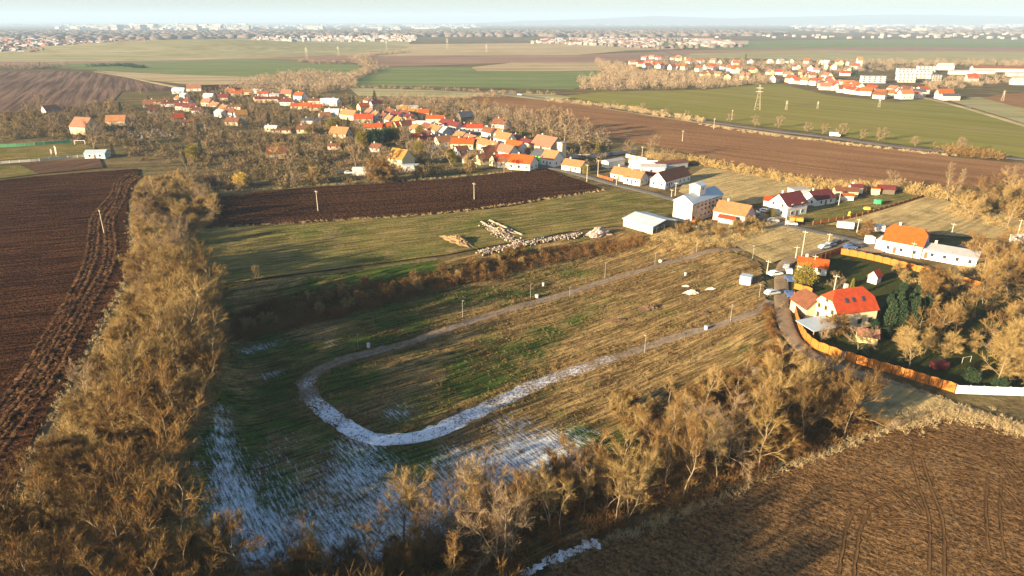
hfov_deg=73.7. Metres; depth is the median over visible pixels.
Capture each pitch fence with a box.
[0,139,71,147]
[0,155,83,163]
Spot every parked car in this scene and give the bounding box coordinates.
[759,208,767,212]
[764,288,780,296]
[767,217,779,222]
[768,270,782,276]
[783,262,790,267]
[784,275,794,282]
[784,290,793,297]
[785,220,797,225]
[785,268,792,274]
[818,244,831,249]
[824,241,836,245]
[831,239,843,244]
[843,243,857,248]
[850,242,863,247]
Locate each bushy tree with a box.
[3,110,14,121]
[17,526,85,574]
[58,390,96,424]
[59,423,90,452]
[74,397,106,429]
[77,429,124,483]
[78,382,110,402]
[82,382,122,419]
[95,361,130,391]
[102,322,125,344]
[103,318,137,349]
[105,338,136,361]
[107,315,134,330]
[108,405,166,454]
[112,349,142,375]
[115,249,144,272]
[117,368,152,394]
[119,289,136,313]
[122,258,139,279]
[124,343,160,384]
[127,457,186,522]
[129,294,146,308]
[130,190,145,207]
[130,314,153,343]
[132,209,141,221]
[133,215,145,229]
[134,184,150,191]
[134,221,151,245]
[135,245,147,255]
[135,305,194,346]
[135,333,177,376]
[138,206,158,221]
[139,262,157,280]
[139,265,172,301]
[140,297,155,307]
[142,175,154,186]
[143,245,170,276]
[144,219,160,230]
[145,224,162,237]
[145,281,170,312]
[147,211,166,229]
[152,175,170,182]
[152,188,172,202]
[153,171,177,181]
[153,341,193,387]
[154,186,166,201]
[154,505,253,575]
[157,256,198,278]
[158,178,169,190]
[158,197,175,212]
[159,225,183,245]
[160,244,198,266]
[163,180,181,199]
[165,289,212,332]
[166,273,204,291]
[169,177,181,190]
[169,211,190,232]
[169,239,193,259]
[169,363,213,412]
[170,203,181,215]
[171,168,188,185]
[176,205,191,217]
[178,246,208,270]
[179,198,192,213]
[186,212,201,229]
[189,194,213,216]
[197,281,226,321]
[217,319,231,335]
[239,315,256,329]
[256,311,273,324]
[302,165,319,184]
[312,301,325,314]
[337,283,350,298]
[341,296,355,308]
[412,163,424,178]
[412,276,424,289]
[453,270,460,279]
[462,153,477,170]
[491,252,501,262]
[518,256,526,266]
[524,144,532,154]
[606,390,634,421]
[631,402,650,422]
[646,393,664,411]
[665,402,685,425]
[674,223,689,234]
[693,229,700,237]
[696,221,709,228]
[696,373,715,391]
[710,223,717,231]
[721,375,738,393]
[731,218,745,228]
[744,214,758,225]
[751,221,763,229]
[760,350,782,368]
[891,261,904,274]
[892,325,920,352]
[898,268,910,281]
[918,266,928,277]
[918,327,940,347]
[938,329,965,357]
[940,303,966,328]
[965,330,984,352]
[966,192,980,206]
[966,239,994,257]
[972,196,990,217]
[982,257,1014,284]
[986,326,1023,366]
[988,194,1007,210]
[993,251,1017,270]
[994,182,1005,197]
[994,349,1023,385]
[1003,185,1019,200]
[1006,250,1023,279]
[1013,183,1023,195]
[1016,185,1023,201]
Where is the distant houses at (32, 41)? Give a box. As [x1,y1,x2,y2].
[0,38,145,51]
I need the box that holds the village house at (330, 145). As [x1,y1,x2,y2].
[327,141,340,149]
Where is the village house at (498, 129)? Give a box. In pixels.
[492,126,507,134]
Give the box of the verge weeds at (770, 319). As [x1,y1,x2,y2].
[760,302,841,386]
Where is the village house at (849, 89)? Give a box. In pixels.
[844,86,857,93]
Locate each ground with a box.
[0,22,1023,575]
[641,220,838,262]
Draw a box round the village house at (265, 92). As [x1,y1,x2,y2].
[257,90,268,95]
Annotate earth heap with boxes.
[440,235,478,249]
[604,318,627,322]
[634,304,659,311]
[693,311,710,314]
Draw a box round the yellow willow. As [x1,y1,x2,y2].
[231,172,247,184]
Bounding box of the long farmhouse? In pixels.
[650,165,690,188]
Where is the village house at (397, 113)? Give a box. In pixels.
[390,110,403,117]
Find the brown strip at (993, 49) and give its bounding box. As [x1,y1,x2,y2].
[665,47,1023,53]
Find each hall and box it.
[530,133,560,151]
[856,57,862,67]
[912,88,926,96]
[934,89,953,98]
[936,63,954,69]
[939,93,960,99]
[948,70,970,74]
[964,74,978,81]
[970,65,1023,71]
[970,69,994,73]
[1005,71,1023,76]
[1009,77,1023,84]
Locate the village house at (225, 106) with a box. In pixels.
[218,104,231,109]
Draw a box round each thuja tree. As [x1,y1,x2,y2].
[880,293,894,319]
[882,298,898,328]
[884,291,898,314]
[887,296,904,326]
[896,300,908,327]
[897,291,906,301]
[902,298,914,325]
[906,293,915,314]
[907,296,922,326]
[912,285,921,296]
[915,298,926,324]
[923,293,932,321]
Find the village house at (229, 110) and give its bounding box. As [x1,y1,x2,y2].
[225,107,235,116]
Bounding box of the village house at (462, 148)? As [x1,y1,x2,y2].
[453,144,469,155]
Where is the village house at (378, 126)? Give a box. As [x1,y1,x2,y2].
[363,122,381,130]
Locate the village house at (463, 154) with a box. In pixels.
[461,150,483,162]
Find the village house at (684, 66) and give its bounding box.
[680,64,688,69]
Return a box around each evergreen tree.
[184,143,200,160]
[304,124,311,133]
[325,117,339,129]
[355,127,369,146]
[391,123,401,142]
[397,127,406,141]
[411,137,426,153]
[415,124,424,132]
[448,148,458,162]
[582,165,589,174]
[766,207,776,216]
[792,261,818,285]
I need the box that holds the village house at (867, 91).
[859,87,874,95]
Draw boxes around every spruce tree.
[110,144,116,156]
[181,152,189,169]
[198,140,204,156]
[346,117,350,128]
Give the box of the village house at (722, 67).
[719,64,727,70]
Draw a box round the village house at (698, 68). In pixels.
[694,65,702,71]
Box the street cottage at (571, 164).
[561,157,586,172]
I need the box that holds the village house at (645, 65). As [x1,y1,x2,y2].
[642,63,651,67]
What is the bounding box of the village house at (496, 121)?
[491,117,510,127]
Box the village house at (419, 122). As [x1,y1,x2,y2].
[412,120,435,124]
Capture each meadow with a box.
[152,232,865,575]
[189,190,673,284]
[679,167,819,204]
[856,383,1023,434]
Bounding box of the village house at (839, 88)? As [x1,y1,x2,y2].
[836,85,843,92]
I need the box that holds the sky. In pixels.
[0,0,1023,21]
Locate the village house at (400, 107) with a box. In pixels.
[398,105,407,111]
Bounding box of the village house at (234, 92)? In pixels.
[230,90,243,96]
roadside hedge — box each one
[545,97,705,121]
[699,123,957,155]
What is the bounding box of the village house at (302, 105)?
[299,101,311,109]
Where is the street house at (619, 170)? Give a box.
[610,164,631,180]
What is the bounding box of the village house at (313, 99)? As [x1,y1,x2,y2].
[307,97,320,103]
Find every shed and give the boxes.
[352,167,365,175]
[402,163,418,171]
[602,157,625,167]
[628,158,657,168]
[640,163,665,172]
[653,158,688,169]
[832,186,859,197]
[839,193,854,200]
[848,182,863,192]
[855,327,879,344]
[870,187,880,194]
[877,184,895,194]
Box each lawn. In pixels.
[0,165,37,177]
[793,192,920,223]
[793,252,1023,386]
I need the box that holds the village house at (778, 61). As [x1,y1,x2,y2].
[776,59,784,63]
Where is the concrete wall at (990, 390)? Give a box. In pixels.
[955,384,1023,395]
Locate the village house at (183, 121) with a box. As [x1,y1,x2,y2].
[181,118,194,125]
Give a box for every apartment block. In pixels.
[859,75,886,82]
[895,68,914,73]
[895,73,917,81]
[913,69,932,78]
[916,66,936,71]
[926,74,942,80]
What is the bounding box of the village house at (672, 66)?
[667,64,676,69]
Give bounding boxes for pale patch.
[472,63,600,70]
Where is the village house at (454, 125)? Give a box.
[446,120,462,131]
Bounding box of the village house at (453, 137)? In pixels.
[441,134,462,145]
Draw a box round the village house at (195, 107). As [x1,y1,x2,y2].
[192,106,205,114]
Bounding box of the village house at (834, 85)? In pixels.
[831,82,838,89]
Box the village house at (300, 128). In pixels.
[296,124,314,133]
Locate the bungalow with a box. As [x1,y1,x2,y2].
[803,188,836,205]
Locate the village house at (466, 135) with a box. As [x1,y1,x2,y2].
[463,132,477,137]
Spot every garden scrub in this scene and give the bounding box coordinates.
[0,100,471,189]
[147,86,614,162]
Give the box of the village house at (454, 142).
[450,136,474,149]
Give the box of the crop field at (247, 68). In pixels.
[28,59,364,76]
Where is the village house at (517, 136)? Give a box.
[512,133,529,139]
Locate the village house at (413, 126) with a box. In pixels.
[409,122,420,132]
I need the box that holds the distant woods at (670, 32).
[396,28,794,36]
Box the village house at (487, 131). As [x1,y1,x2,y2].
[481,125,495,137]
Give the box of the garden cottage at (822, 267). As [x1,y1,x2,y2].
[797,254,829,275]
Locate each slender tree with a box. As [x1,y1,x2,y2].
[221,308,229,326]
[249,265,260,294]
[453,456,477,513]
[454,468,481,542]
[459,453,483,521]
[469,460,497,513]
[490,466,514,510]
[526,466,545,509]
[541,476,576,534]
[579,467,597,510]
[596,460,618,501]
[599,466,642,524]
[662,376,683,406]
[662,406,673,429]
[681,411,702,460]
[684,415,726,476]
[699,364,724,400]
[706,437,733,485]
[743,346,757,365]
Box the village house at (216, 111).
[214,108,226,117]
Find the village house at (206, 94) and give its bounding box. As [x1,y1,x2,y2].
[202,93,214,98]
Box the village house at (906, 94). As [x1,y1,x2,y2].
[896,89,914,98]
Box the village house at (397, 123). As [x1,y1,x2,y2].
[392,120,400,128]
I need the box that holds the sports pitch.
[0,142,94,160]
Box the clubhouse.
[83,149,109,158]
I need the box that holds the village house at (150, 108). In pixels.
[146,104,158,113]
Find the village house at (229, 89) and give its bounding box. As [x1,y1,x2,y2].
[224,87,235,93]
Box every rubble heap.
[488,226,516,234]
[584,227,612,237]
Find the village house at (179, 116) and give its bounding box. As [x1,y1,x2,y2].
[170,112,184,121]
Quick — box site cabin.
[739,273,752,284]
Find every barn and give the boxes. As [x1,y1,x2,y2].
[40,104,59,112]
[68,117,100,134]
[104,115,128,125]
[265,145,286,159]
[386,147,414,167]
[622,211,678,234]
[789,288,818,318]
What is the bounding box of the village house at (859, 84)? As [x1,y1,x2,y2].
[855,82,864,87]
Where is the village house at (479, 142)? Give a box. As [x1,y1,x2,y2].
[474,136,487,149]
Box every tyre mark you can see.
[836,494,882,575]
[837,487,892,509]
[840,494,881,510]
[851,501,892,575]
[877,518,930,524]
[880,483,910,509]
[883,526,931,532]
[887,480,922,510]
[908,455,931,571]
[911,438,1023,480]
[919,444,1018,489]
[920,457,945,575]
[944,469,1023,510]
[950,476,1012,509]
[984,473,990,552]
[998,477,1005,557]
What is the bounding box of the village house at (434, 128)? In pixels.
[427,123,442,135]
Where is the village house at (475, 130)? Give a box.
[470,125,486,132]
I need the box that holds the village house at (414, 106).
[396,105,418,110]
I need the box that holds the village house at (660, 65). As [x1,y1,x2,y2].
[656,63,663,68]
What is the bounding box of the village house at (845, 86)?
[843,84,852,92]
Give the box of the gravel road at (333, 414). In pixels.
[295,248,774,445]
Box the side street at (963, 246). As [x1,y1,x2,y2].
[954,242,1023,248]
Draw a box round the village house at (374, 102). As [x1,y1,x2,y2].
[368,99,381,107]
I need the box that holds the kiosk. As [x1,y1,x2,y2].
[864,235,875,243]
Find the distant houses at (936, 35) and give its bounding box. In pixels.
[715,32,1023,38]
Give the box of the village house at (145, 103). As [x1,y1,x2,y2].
[142,100,153,107]
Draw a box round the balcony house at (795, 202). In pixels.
[767,190,808,217]
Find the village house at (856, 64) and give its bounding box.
[850,63,860,68]
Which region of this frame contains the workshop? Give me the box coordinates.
[787,186,810,192]
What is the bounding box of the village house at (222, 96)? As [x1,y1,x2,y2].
[217,93,230,100]
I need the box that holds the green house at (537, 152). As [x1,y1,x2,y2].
[530,146,544,163]
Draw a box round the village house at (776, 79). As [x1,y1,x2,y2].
[770,74,779,82]
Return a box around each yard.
[758,212,789,222]
[844,243,883,252]
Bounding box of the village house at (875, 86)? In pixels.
[866,84,879,89]
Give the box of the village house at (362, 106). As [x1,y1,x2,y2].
[356,102,368,113]
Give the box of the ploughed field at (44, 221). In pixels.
[0,169,137,502]
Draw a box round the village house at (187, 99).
[182,97,193,102]
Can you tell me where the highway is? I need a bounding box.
[360,85,1023,160]
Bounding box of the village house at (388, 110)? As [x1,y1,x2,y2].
[384,107,396,113]
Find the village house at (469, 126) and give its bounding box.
[466,122,482,132]
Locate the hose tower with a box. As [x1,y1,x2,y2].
[557,141,566,158]
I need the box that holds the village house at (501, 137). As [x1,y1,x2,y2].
[493,130,516,143]
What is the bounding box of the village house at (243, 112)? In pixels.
[233,109,247,119]
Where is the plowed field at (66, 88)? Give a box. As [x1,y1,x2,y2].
[0,71,169,114]
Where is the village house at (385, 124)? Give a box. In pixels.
[379,121,391,128]
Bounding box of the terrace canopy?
[795,315,842,337]
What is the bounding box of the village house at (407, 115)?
[403,112,418,119]
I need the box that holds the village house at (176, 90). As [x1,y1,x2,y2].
[171,87,185,93]
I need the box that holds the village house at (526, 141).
[517,136,531,145]
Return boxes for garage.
[763,196,772,206]
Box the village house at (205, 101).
[201,97,212,105]
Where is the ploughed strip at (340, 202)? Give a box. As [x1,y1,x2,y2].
[205,169,604,227]
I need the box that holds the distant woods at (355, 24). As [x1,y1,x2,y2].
[0,23,1012,25]
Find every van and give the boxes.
[829,132,839,136]
[1009,234,1023,244]
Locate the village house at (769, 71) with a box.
[766,69,773,74]
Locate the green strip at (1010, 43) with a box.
[664,39,1023,48]
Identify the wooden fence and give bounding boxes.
[793,283,812,291]
[794,291,840,357]
[811,248,840,258]
[840,248,980,285]
[845,351,956,392]
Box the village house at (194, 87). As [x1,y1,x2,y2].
[186,84,201,90]
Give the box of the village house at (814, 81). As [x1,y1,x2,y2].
[809,78,820,85]
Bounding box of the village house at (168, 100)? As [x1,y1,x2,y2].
[143,98,169,104]
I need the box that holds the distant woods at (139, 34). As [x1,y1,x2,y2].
[0,29,407,39]
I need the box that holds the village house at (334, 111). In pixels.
[324,107,340,117]
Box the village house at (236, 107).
[227,103,242,109]
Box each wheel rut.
[0,172,140,424]
[0,175,142,457]
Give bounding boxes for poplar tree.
[100,124,105,144]
[943,162,956,200]
[953,168,966,195]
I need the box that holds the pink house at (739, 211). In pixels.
[712,198,755,223]
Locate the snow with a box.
[520,538,600,575]
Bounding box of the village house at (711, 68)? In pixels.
[707,66,715,70]
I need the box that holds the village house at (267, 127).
[264,124,278,131]
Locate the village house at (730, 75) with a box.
[724,73,733,79]
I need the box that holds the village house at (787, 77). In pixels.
[785,75,797,81]
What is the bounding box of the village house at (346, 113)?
[339,108,358,120]
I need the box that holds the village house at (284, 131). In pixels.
[271,129,291,133]
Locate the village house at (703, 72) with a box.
[699,71,710,77]
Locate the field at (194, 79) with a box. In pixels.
[97,70,347,84]
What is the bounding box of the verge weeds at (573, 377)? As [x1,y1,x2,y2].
[286,244,785,450]
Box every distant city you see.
[55,23,271,29]
[274,24,480,30]
[791,23,1023,30]
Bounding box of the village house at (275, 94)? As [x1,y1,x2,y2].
[269,92,279,95]
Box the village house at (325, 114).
[318,111,330,119]
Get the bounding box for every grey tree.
[64,356,107,400]
[81,119,102,147]
[120,335,145,355]
[128,271,154,294]
[130,203,151,227]
[134,195,153,208]
[135,234,150,251]
[141,235,167,267]
[142,175,158,191]
[145,184,171,204]
[150,213,169,234]
[162,228,188,249]
[164,213,190,240]
[165,220,192,249]
[178,156,203,179]
[189,185,207,209]
[190,180,210,200]
[418,492,485,567]
[443,460,514,548]
[447,485,531,575]
[461,445,511,523]
[469,479,534,557]
[621,141,635,153]
[644,134,661,159]
[661,149,676,160]
[680,393,729,461]
[683,402,741,456]
[700,389,757,487]
[818,315,835,342]
[825,271,846,289]
[844,323,881,351]
[881,171,902,190]
[978,330,1007,355]
[997,163,1023,185]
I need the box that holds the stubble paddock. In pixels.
[828,196,1023,238]
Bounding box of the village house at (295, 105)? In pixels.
[290,102,299,108]
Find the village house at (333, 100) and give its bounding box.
[329,97,340,105]
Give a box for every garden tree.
[21,100,32,110]
[31,93,48,107]
[45,117,63,129]
[87,100,99,112]
[125,112,146,128]
[150,108,167,125]
[164,111,179,126]
[194,107,216,131]
[247,102,254,112]
[254,108,269,124]
[280,145,299,167]
[285,166,303,185]
[305,142,323,165]
[342,141,363,166]
[350,118,367,132]
[371,145,390,160]
[395,125,416,148]
[406,140,413,151]
[415,136,443,163]
[432,99,443,113]
[441,95,452,110]
[468,147,484,167]
[474,112,484,123]
[498,156,510,171]
[499,110,517,131]
[516,109,533,124]
[525,108,548,131]
[534,105,566,131]
[537,108,551,121]
[547,108,569,129]
[548,109,573,140]
[572,116,590,142]
[752,115,760,124]
[774,115,784,127]
[803,122,812,130]
[821,123,830,132]
[836,123,849,135]
[876,127,888,140]
[910,136,919,143]
[955,136,970,150]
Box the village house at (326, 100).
[320,98,329,105]
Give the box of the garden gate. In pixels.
[839,351,845,359]
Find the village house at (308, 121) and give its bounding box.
[300,117,319,123]
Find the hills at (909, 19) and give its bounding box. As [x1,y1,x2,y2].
[423,14,1023,24]
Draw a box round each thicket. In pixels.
[0,61,69,69]
[84,63,146,67]
[217,66,357,92]
[295,59,352,63]
[328,49,410,83]
[346,49,400,80]
[353,85,551,94]
[363,90,611,145]
[452,91,504,99]
[575,57,773,90]
[641,55,1023,77]
[644,149,962,202]
[797,60,1023,89]
[933,142,1007,159]
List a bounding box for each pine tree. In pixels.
[594,140,599,153]
[849,278,854,287]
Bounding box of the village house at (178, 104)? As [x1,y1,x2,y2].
[175,101,183,109]
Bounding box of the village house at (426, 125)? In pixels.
[422,121,430,129]
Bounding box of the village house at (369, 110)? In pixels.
[364,107,374,113]
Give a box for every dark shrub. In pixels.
[364,127,380,145]
[372,128,388,145]
[382,125,396,144]
[857,348,867,356]
[869,318,879,327]
[880,325,893,338]
[890,356,902,365]
[899,281,910,290]
[961,366,981,383]
[989,377,1009,390]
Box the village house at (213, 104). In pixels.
[209,101,221,109]
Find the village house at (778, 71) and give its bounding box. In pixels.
[774,69,782,74]
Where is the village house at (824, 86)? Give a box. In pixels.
[819,82,832,89]
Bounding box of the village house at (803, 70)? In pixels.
[798,69,807,74]
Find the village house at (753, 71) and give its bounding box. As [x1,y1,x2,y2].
[749,67,757,72]
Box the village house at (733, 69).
[730,66,739,72]
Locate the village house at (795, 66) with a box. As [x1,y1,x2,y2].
[792,64,800,69]
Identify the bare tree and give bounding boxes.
[12,114,22,129]
[24,108,41,125]
[100,329,151,399]
[102,98,112,110]
[127,332,172,385]
[134,290,178,340]
[141,231,171,258]
[142,232,167,269]
[146,178,169,205]
[146,249,186,280]
[147,222,167,240]
[147,323,201,381]
[150,271,193,310]
[161,243,198,275]
[161,274,212,346]
[166,199,188,218]
[173,174,189,194]
[173,265,198,288]
[173,287,210,345]
[177,270,217,324]
[178,175,196,196]
[181,292,212,336]
[185,109,202,127]
[191,252,212,280]
[191,304,236,357]
[192,255,229,319]
[201,277,225,322]
[202,192,222,221]
[267,138,283,167]
[271,108,282,118]
[288,517,327,571]
[382,464,430,526]
[383,468,437,537]
[435,142,450,164]
[456,97,468,108]
[480,96,492,113]
[519,459,563,528]
[592,424,643,499]
[609,459,656,517]
[624,448,663,504]
[673,389,695,424]
[735,399,798,469]
[743,355,781,411]
[747,372,791,422]
[751,337,807,397]
[788,357,823,405]
[795,357,831,392]
[895,325,925,366]
[920,293,940,311]
[923,332,940,353]
[941,297,964,332]
[946,269,963,290]
[957,296,978,322]
[959,190,974,211]
[964,197,983,219]
[974,238,998,271]
[979,329,1023,378]
[1001,183,1016,199]
[1002,171,1018,185]
[1003,303,1023,340]
[1003,316,1021,331]
[1004,199,1023,226]
[1009,302,1023,335]
[1011,241,1023,255]
[1014,325,1023,350]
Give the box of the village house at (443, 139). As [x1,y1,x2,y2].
[434,134,450,146]
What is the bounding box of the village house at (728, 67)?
[726,65,734,70]
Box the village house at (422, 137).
[418,134,432,146]
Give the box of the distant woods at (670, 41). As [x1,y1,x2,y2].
[534,36,743,48]
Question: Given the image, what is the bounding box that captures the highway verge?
[570,103,942,154]
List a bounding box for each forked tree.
[0,512,53,575]
[0,517,18,571]
[8,446,41,494]
[19,465,61,537]
[52,505,120,560]
[64,544,131,575]
[65,468,139,540]
[67,500,138,559]
[80,370,138,445]
[84,398,134,447]
[84,553,111,575]
[100,383,156,434]
[102,370,133,431]
[109,487,141,548]
[123,397,184,463]
[123,449,194,484]
[124,486,176,549]
[138,318,162,341]
[139,354,162,408]
[146,550,225,575]
[147,392,206,458]
[152,358,192,426]
[153,353,181,411]
[160,313,208,350]
[163,527,215,575]
[282,508,325,566]
[311,540,379,575]
[346,497,388,563]
[407,505,429,539]
[412,484,442,540]
[419,513,439,558]
[435,474,491,532]
[438,530,467,575]
[454,503,513,554]
[464,482,486,547]
[502,465,542,538]
[511,463,541,531]
[522,464,580,527]
[541,441,598,470]
[546,456,583,496]
[557,426,613,476]
[557,428,589,492]
[572,449,594,504]
[588,446,611,492]
[595,459,645,514]
[608,429,636,472]
[620,436,653,481]
[632,401,686,459]
[638,427,665,488]
[653,416,707,467]
[656,427,687,489]
[664,382,684,452]
[670,413,708,487]
[674,398,720,435]
[678,429,706,503]
[715,362,749,403]
[715,404,765,450]
[725,389,767,428]
[727,369,768,409]
[753,374,784,441]
[755,393,803,428]
[785,378,822,419]
[787,339,817,385]
[789,383,815,449]
[823,361,848,395]
[835,377,868,438]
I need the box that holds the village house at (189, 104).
[182,102,198,110]
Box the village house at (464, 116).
[456,110,473,122]
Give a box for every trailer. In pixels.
[790,216,803,222]
[837,221,854,229]
[869,224,885,232]
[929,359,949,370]
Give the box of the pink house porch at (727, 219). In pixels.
[717,214,737,224]
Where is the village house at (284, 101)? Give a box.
[279,97,293,105]
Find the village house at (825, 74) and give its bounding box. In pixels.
[821,72,832,77]
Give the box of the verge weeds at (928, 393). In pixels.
[847,371,1000,418]
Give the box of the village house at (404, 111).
[399,109,412,113]
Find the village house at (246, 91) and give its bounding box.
[240,89,252,94]
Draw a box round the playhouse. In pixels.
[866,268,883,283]
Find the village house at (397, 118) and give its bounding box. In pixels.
[392,115,403,120]
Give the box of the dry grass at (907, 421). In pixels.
[13,167,1023,573]
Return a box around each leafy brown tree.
[0,463,44,542]
[0,519,123,575]
[15,538,101,575]
[22,467,105,518]
[27,469,103,544]
[54,449,130,511]
[74,439,152,523]
[83,435,177,504]
[93,456,174,533]
[110,370,188,415]
[121,243,183,279]
[129,286,170,319]
[130,411,199,488]
[131,528,187,575]
[136,261,202,302]
[146,269,211,317]
[146,459,222,535]
[150,303,197,349]
[152,369,223,422]
[160,246,191,282]
[167,238,216,276]
[168,330,235,389]
[174,327,220,369]
[185,507,262,575]
[189,250,230,290]
[195,508,275,575]
[246,531,298,573]
[584,444,653,500]
[671,397,739,452]
[710,403,785,458]
[721,387,794,462]
[780,376,847,438]
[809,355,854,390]
[814,368,871,424]
[822,389,873,435]
[827,362,881,406]
[835,367,902,434]
[904,305,942,334]
[915,288,953,311]
[921,301,939,325]
[925,301,970,340]
[950,178,968,194]
[961,228,1003,264]
[965,260,1008,297]
[965,284,993,315]
[967,189,999,205]
[969,277,1001,303]
[969,311,1005,340]
[975,176,996,199]
[981,239,1013,272]
[984,170,1006,189]
[986,254,1023,291]
[987,280,1012,310]
[987,307,1011,325]
[989,226,1023,256]
[997,237,1023,257]
[998,196,1023,218]
[999,242,1023,277]
[1002,199,1023,220]
[1014,231,1023,246]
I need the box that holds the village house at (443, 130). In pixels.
[438,124,452,135]
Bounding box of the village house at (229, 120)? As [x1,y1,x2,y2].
[224,116,242,125]
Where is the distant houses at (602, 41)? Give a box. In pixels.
[531,37,665,47]
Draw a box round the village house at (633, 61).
[629,60,636,64]
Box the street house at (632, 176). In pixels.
[623,167,648,185]
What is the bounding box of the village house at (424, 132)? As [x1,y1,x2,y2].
[421,128,435,135]
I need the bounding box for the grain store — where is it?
[672,181,723,222]
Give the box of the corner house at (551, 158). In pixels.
[540,147,564,166]
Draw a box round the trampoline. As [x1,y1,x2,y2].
[873,199,882,204]
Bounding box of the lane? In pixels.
[774,239,950,401]
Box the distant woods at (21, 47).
[0,39,134,51]
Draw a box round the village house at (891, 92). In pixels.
[883,89,895,96]
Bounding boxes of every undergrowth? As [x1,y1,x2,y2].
[0,172,261,575]
[220,233,649,343]
[248,373,882,575]
[616,342,842,442]
[644,217,776,251]
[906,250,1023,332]
[943,184,1023,230]
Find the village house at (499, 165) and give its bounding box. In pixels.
[496,152,510,167]
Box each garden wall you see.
[566,148,635,157]
[598,174,612,180]
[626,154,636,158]
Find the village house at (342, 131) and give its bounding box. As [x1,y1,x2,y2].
[328,125,352,138]
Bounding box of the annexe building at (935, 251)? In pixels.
[921,240,981,267]
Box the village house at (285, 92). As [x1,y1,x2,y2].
[280,88,293,97]
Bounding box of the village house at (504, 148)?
[497,142,519,153]
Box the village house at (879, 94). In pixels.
[872,91,887,98]
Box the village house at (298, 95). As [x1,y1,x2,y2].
[293,91,306,101]
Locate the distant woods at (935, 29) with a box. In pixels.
[798,26,1023,33]
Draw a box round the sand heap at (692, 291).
[685,288,697,294]
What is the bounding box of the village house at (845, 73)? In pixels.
[839,71,850,75]
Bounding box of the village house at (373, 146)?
[369,141,383,151]
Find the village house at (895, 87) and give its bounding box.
[887,85,899,89]
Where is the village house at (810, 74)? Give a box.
[807,72,816,77]
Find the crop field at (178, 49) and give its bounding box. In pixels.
[0,39,407,61]
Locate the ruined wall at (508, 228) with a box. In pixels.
[488,219,522,234]
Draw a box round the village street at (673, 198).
[374,122,875,245]
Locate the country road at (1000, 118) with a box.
[922,97,1023,126]
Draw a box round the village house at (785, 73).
[783,71,793,76]
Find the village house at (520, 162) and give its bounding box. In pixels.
[507,152,537,170]
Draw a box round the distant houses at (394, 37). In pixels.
[251,34,416,41]
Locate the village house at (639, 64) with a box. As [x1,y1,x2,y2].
[636,62,643,66]
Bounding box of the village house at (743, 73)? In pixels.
[739,72,752,79]
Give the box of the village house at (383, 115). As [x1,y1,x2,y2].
[379,111,387,121]
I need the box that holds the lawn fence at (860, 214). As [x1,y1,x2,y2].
[813,193,928,223]
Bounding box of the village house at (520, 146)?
[505,138,526,154]
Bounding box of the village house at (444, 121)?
[438,117,452,125]
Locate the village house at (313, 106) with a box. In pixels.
[308,103,322,110]
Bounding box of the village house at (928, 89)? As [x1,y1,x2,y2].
[917,86,930,93]
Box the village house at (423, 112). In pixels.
[418,108,429,116]
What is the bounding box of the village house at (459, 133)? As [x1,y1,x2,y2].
[452,129,465,136]
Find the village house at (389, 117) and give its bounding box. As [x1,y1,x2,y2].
[384,113,393,122]
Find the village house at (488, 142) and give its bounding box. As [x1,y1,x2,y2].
[482,139,499,146]
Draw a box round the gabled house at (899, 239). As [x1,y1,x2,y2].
[875,222,930,258]
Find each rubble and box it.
[476,232,583,255]
[478,223,527,243]
[524,235,556,243]
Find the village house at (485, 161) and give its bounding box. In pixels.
[475,152,492,164]
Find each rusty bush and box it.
[0,491,64,574]
[25,432,75,481]
[40,444,88,485]
[45,444,101,508]
[81,352,107,377]
[85,363,108,385]
[88,416,122,448]
[88,440,132,499]
[98,540,173,575]
[112,374,164,423]
[113,541,184,575]
[122,305,155,328]
[124,262,144,283]
[137,200,158,213]
[142,410,196,445]
[144,187,153,195]
[146,192,160,210]
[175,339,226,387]
[249,557,293,575]
[267,539,324,575]
[297,557,348,575]
[314,296,325,306]
[321,534,366,575]
[353,290,368,305]
[357,274,371,287]
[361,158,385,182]
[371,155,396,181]
[375,530,415,572]
[376,539,421,575]
[380,283,395,302]
[389,281,398,290]
[395,522,443,575]
[401,283,414,296]
[409,269,418,279]
[425,276,433,285]
[437,261,447,272]
[466,256,477,268]
[478,260,490,270]
[497,259,509,272]
[500,246,515,260]
[515,243,526,259]
[531,447,583,492]
[541,467,594,514]
[619,386,641,410]
[679,382,700,401]
[682,218,691,226]
[692,390,722,417]
[693,214,700,224]
[697,388,715,402]
[711,376,734,400]
[714,227,725,236]
[727,366,755,390]
[750,357,795,394]
[760,384,809,429]
[764,416,808,460]
[801,379,846,418]
[808,388,852,439]
[823,312,850,337]
[857,218,876,235]
[921,275,949,302]
[922,271,943,290]
[926,264,954,290]
[1006,300,1023,318]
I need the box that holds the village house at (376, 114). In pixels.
[371,110,380,121]
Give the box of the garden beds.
[21,158,102,173]
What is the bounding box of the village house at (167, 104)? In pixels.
[160,101,180,106]
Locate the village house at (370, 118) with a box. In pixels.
[354,112,374,123]
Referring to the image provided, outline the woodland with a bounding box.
[306,555,519,575]
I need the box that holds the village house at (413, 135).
[409,132,420,142]
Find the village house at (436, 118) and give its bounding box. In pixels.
[425,114,445,123]
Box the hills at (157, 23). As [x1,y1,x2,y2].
[3,22,373,23]
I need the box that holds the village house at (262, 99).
[254,95,279,102]
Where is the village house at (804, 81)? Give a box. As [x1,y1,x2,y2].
[800,77,809,84]
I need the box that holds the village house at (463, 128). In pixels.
[460,122,474,131]
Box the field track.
[98,71,189,91]
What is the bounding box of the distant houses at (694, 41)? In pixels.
[675,38,748,46]
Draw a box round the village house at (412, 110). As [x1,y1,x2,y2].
[407,107,420,116]
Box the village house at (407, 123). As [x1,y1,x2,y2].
[399,119,411,130]
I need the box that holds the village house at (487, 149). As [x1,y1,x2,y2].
[480,145,497,154]

